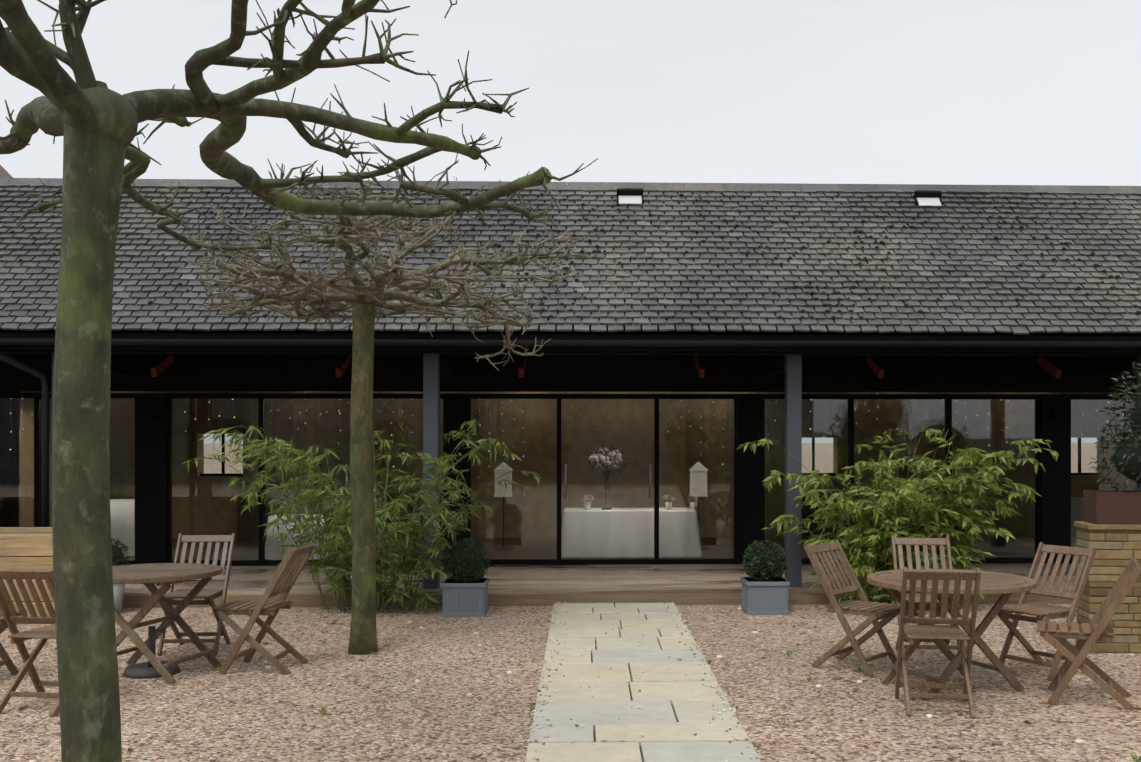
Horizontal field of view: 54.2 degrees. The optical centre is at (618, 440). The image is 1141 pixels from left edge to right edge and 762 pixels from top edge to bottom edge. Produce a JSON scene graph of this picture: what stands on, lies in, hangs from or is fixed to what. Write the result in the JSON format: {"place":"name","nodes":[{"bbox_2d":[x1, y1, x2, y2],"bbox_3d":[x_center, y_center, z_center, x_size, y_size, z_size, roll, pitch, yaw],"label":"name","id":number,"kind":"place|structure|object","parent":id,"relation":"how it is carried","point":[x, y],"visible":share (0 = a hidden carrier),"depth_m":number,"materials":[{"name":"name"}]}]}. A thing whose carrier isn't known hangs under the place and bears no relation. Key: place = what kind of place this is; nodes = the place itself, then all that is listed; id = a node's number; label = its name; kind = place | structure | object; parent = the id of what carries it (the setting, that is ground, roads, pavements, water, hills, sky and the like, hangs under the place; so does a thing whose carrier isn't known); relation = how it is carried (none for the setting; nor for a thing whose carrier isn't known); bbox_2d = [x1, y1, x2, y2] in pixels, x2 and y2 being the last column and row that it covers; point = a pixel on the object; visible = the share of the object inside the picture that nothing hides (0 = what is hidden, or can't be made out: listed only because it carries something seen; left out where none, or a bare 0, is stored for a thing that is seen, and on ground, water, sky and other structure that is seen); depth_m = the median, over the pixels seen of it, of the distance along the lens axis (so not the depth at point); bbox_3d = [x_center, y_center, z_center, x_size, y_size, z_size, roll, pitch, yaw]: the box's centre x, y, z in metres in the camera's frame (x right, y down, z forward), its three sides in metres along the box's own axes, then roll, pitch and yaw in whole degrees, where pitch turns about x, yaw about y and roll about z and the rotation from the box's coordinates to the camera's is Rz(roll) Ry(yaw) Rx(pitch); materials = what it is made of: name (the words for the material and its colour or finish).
{"place":"outdoors","nodes":[
{"label":"outdoors","id":0,"kind":"place"},
{"bbox_2d":[0,165,51,526],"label":"barn neighbour","id":1,"kind":"structure","parent":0,"point":[4,173],"depth_m":14.32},
{"bbox_2d":[113,584,124,612],"bbox_3d":[-4.809,1.477,10.553,0.270,0.330,0.270,0,0,-2],"label":"pot","id":2,"kind":"object","parent":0,"point":[118,590],"visible":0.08,"depth_m":10.51,"materials":[{"name":"grey"}]},
{"bbox_2d":[111,538,129,565],"bbox_3d":[-4.816,1.125,10.551,0.344,0.424,0.355,0,0,-2],"label":"shrub","id":3,"kind":"object","parent":2,"relation":"in","point":[118,557],"visible":0.25,"depth_m":10.51,"materials":[{"name":"green plant"}]},
{"bbox_2d":[10,398,1123,477],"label":"fairy light bulbs","id":4,"kind":"object","parent":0,"point":[571,416],"depth_m":13.87,"materials":[{"name":"white glass"}]},
{"bbox_2d":[0,443,1140,761],"bbox_3d":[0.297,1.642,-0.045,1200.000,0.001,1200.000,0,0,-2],"label":"gravel ground","id":5,"kind":"structure","parent":0,"point":[764,675],"depth_m":7.16,"materials":[{"name":"beige gravel"}]},
{"bbox_2d":[0,610,25,674],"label":"chair","id":6,"kind":"object","parent":5,"relation":"on","point":[8,662],"visible":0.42,"depth_m":7.78,"materials":[{"name":"brown wood"}]},
{"bbox_2d":[0,527,54,623],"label":"raised bed timber","id":7,"kind":"object","parent":5,"relation":"on","point":[26,548],"depth_m":9.95,"materials":[{"name":"brown wood"}]},
{"bbox_2d":[0,568,59,716],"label":"chair","id":8,"kind":"object","parent":5,"relation":"on","point":[12,618],"visible":0.62,"depth_m":6.74,"materials":[{"name":"brown wood"}]},
{"bbox_2d":[123,626,180,678],"bbox_3d":[-3.286,1.477,7.849,0.380,0.330,0.380,0,0,-2],"label":"parasol base","id":9,"kind":"object","parent":5,"relation":"on","point":[145,670],"visible":0.85,"depth_m":7.80,"materials":[{"name":"grey metal"}]},
{"bbox_2d":[112,563,222,683],"bbox_3d":[-3.286,1.287,7.849,0.939,0.741,0.939,0,0,-2],"label":"table","id":10,"kind":"object","parent":5,"relation":"on","point":[164,576],"visible":0.77,"depth_m":7.78,"materials":[{"name":"brown wood"}]},
{"bbox_2d":[157,533,235,655],"bbox_3d":[-3.304,1.204,8.723,0.458,0.904,0.621,0,0,-2],"label":"chair","id":11,"kind":"object","parent":5,"relation":"on","point":[209,595],"visible":0.77,"depth_m":8.83,"materials":[{"name":"brown wood"}]},
{"bbox_2d":[213,542,315,673],"bbox_3d":[-2.547,1.204,8.019,0.608,0.904,0.440,0,0,4],"label":"chair","id":12,"kind":"object","parent":5,"relation":"on","point":[288,572],"visible":0.96,"depth_m":7.90,"materials":[{"name":"brown wood"}]},
{"bbox_2d":[0,0,597,761],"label":"tree","id":13,"kind":"object","parent":5,"relation":"on","point":[90,118],"visible":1,"depth_m":3.82,"materials":[{"name":"green plant"}]},
{"bbox_2d":[182,401,544,612],"bbox_3d":[-2.369,0.623,10.673,3.263,2.042,2.228,0,0,-11],"label":"bamboo shrub","id":14,"kind":"object","parent":5,"relation":"on","point":[341,566],"visible":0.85,"depth_m":10.55,"materials":[{"name":"green plant"}]},
{"bbox_2d":[176,163,598,654],"bbox_3d":[-1.749,-0.247,8.662,3.184,3.881,2.992,0,0,-2],"label":"pleached tree","id":15,"kind":"object","parent":5,"relation":"on","point":[338,291],"visible":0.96,"depth_m":8.55,"materials":[{"name":"brown plant"}]},
{"bbox_2d":[441,578,488,616],"bbox_3d":[-1.448,1.487,10.556,0.410,0.310,0.410,0,0,-2],"label":"planter","id":16,"kind":"object","parent":5,"relation":"on","point":[464,599],"visible":1,"depth_m":10.36,"materials":[{"name":"grey"}]},
{"bbox_2d":[441,537,490,581],"bbox_3d":[-1.446,1.148,10.555,0.491,0.458,0.490,0,0,-2],"label":"topiary bush","id":17,"kind":"object","parent":16,"relation":"in","point":[465,561],"visible":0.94,"depth_m":10.44,"materials":[{"name":"green plant"}]},
{"bbox_2d":[0,602,1134,761],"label":"loose pebbles","id":18,"kind":"object","parent":5,"relation":"on","point":[1077,741],"visible":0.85,"depth_m":7.53,"materials":[{"name":"beige stone"}]},
{"bbox_2d":[0,189,1140,565],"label":"barn frame","id":19,"kind":"object","parent":5,"relation":"on","point":[464,371],"visible":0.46,"depth_m":13.35,"materials":[{"name":"black wood"}]},
{"bbox_2d":[0,398,1136,560],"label":"barn glazing","id":20,"kind":"structure","parent":19,"relation":"in","point":[768,413],"depth_m":13.49,"materials":[{"name":"glass"}]},
{"bbox_2d":[0,178,1140,334],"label":"roof tiles","id":21,"kind":"object","parent":19,"relation":"attached to","point":[1066,259],"visible":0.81,"depth_m":11.84,"materials":[{"name":"grey tile"}]},
{"bbox_2d":[617,188,942,207],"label":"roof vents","id":22,"kind":"object","parent":21,"relation":"attached to","point":[920,197],"visible":0.9,"depth_m":12.62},
{"bbox_2d":[0,338,1140,526],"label":"gutter","id":23,"kind":"object","parent":19,"relation":"attached to","point":[41,375],"visible":0.92,"depth_m":10.96,"materials":[{"name":"black metal"}]},
{"bbox_2d":[142,405,1063,497],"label":"door handles and lights","id":24,"kind":"object","parent":19,"relation":"attached to","point":[149,413],"visible":0.77,"depth_m":13.37,"materials":[{"name":"silver metal"}]},
{"bbox_2d":[150,354,1061,378],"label":"eave heaters","id":25,"kind":"object","parent":19,"relation":"attached to","point":[162,364],"visible":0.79,"depth_m":12.17,"materials":[{"name":"brown metal"}]},
{"bbox_2d":[488,399,1083,472],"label":"fairy light wires","id":26,"kind":"object","parent":19,"relation":"attached to","point":[667,424],"visible":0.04,"depth_m":13.87,"materials":[{"name":"black"}]},
{"bbox_2d":[7,602,1140,761],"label":"fallen leaves","id":27,"kind":"object","parent":5,"relation":"on","point":[322,711],"visible":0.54,"depth_m":7.57,"materials":[{"name":"brown plant"}]},
{"bbox_2d":[122,563,1076,607],"bbox_3d":[0.860,1.572,12.346,33.801,0.140,2.537,0,0,-2],"label":"deck timber","id":28,"kind":"object","parent":5,"relation":"on","point":[675,584],"visible":0.29,"depth_m":11.43,"materials":[{"name":"brown wood"}]},
{"bbox_2d":[52,352,1140,588],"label":"barn posts","id":29,"kind":"object","parent":28,"relation":"on","point":[792,432],"visible":0.58,"depth_m":11.38,"materials":[{"name":"grey wood"}]},
{"bbox_2d":[525,603,760,761],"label":"path flagstones","id":30,"kind":"object","parent":5,"relation":"on","point":[669,701],"visible":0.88,"depth_m":7.02,"materials":[{"name":"beige stone"}]},
{"bbox_2d":[740,577,789,614],"bbox_3d":[1.400,1.487,10.663,0.410,0.310,0.410,0,0,-2],"label":"planter","id":31,"kind":"object","parent":5,"relation":"on","point":[763,597],"visible":0.98,"depth_m":10.47,"materials":[{"name":"grey"}]},
{"bbox_2d":[742,540,787,580],"bbox_3d":[1.409,1.169,10.660,0.455,0.430,0.449,0,0,-2],"label":"topiary bush","id":32,"kind":"object","parent":31,"relation":"in","point":[764,560],"visible":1,"depth_m":10.56,"materials":[{"name":"green plant"}]},
{"bbox_2d":[804,540,900,676],"bbox_3d":[1.713,1.204,8.038,0.608,0.904,0.440,0,0,40],"label":"chair","id":33,"kind":"object","parent":5,"relation":"on","point":[873,611],"visible":0.9,"depth_m":8.03,"materials":[{"name":"brown wood"}]},
{"bbox_2d":[736,426,1058,610],"bbox_3d":[2.660,0.764,10.857,2.890,1.784,1.974,0,0,-2],"label":"bamboo shrub","id":34,"kind":"object","parent":5,"relation":"on","point":[908,507],"visible":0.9,"depth_m":10.61,"materials":[{"name":"green plant"}]},
{"bbox_2d":[891,536,961,662],"bbox_3d":[2.341,1.204,8.465,0.440,0.904,0.608,0,0,5],"label":"chair","id":35,"kind":"object","parent":5,"relation":"on","point":[933,543],"visible":0.31,"depth_m":8.65,"materials":[{"name":"brown wood"}]},
{"bbox_2d":[895,567,980,718],"bbox_3d":[1.944,1.204,6.835,0.440,0.904,0.608,0,0,8],"label":"chair","id":36,"kind":"object","parent":5,"relation":"on","point":[909,631],"visible":0.98,"depth_m":6.70,"materials":[{"name":"brown wood"}]},
{"bbox_2d":[867,569,1036,699],"bbox_3d":[2.201,1.287,7.396,1.079,0.741,1.079,0,0,-2],"label":"table","id":37,"kind":"object","parent":5,"relation":"on","point":[1006,585],"visible":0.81,"depth_m":7.22,"materials":[{"name":"brown wood"}]},
{"bbox_2d":[997,542,1096,680],"bbox_3d":[3.006,1.204,7.884,0.608,0.904,0.440,0,0,-34],"label":"chair","id":38,"kind":"object","parent":5,"relation":"on","point":[1044,612],"visible":0.77,"depth_m":7.91,"materials":[{"name":"brown wood"}]},
{"bbox_2d":[1036,558,1140,710],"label":"chair","id":39,"kind":"object","parent":5,"relation":"on","point":[1093,631],"visible":1,"depth_m":6.91,"materials":[{"name":"brown wood"}]},
{"bbox_2d":[1074,521,1140,652],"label":"wall stone","id":40,"kind":"object","parent":5,"relation":"on","point":[1118,547],"visible":0.65,"depth_m":8.59,"materials":[{"name":"brown"}]},
{"bbox_2d":[1083,490,1140,524],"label":"corten planter","id":41,"kind":"object","parent":40,"relation":"on","point":[1110,507],"visible":1,"depth_m":8.60,"materials":[{"name":"brown metal"}]},
{"bbox_2d":[1089,361,1140,491],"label":"bay shrub","id":42,"kind":"object","parent":41,"relation":"on","point":[1125,459],"visible":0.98,"depth_m":8.68,"materials":[{"name":"green plant"}]},
{"bbox_2d":[0,0,1140,442],"label":"sky","id":43,"kind":"structure","parent":0,"point":[941,92],"materials":[{"name":"white"}]},
{"bbox_2d":[109,391,1136,559],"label":"interior wall","id":44,"kind":"structure","parent":0,"point":[527,441],"depth_m":17.38,"materials":[{"name":"stone"}]},
{"bbox_2d":[235,444,922,549],"bbox_3d":[-0.765,0.782,15.815,10.139,1.479,2.472,0,0,3],"label":"interior decor","id":45,"kind":"object","parent":44,"relation":"on","point":[502,468],"depth_m":15.81,"materials":[{"name":"grey wood"}]},
{"bbox_2d":[110,497,1082,559],"bbox_3d":[-0.103,1.157,14.790,13.941,0.710,1.358,0,0,-3],"label":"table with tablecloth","id":46,"kind":"object","parent":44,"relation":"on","point":[620,523],"depth_m":14.41,"materials":[{"name":"white fabric"}]}
]}

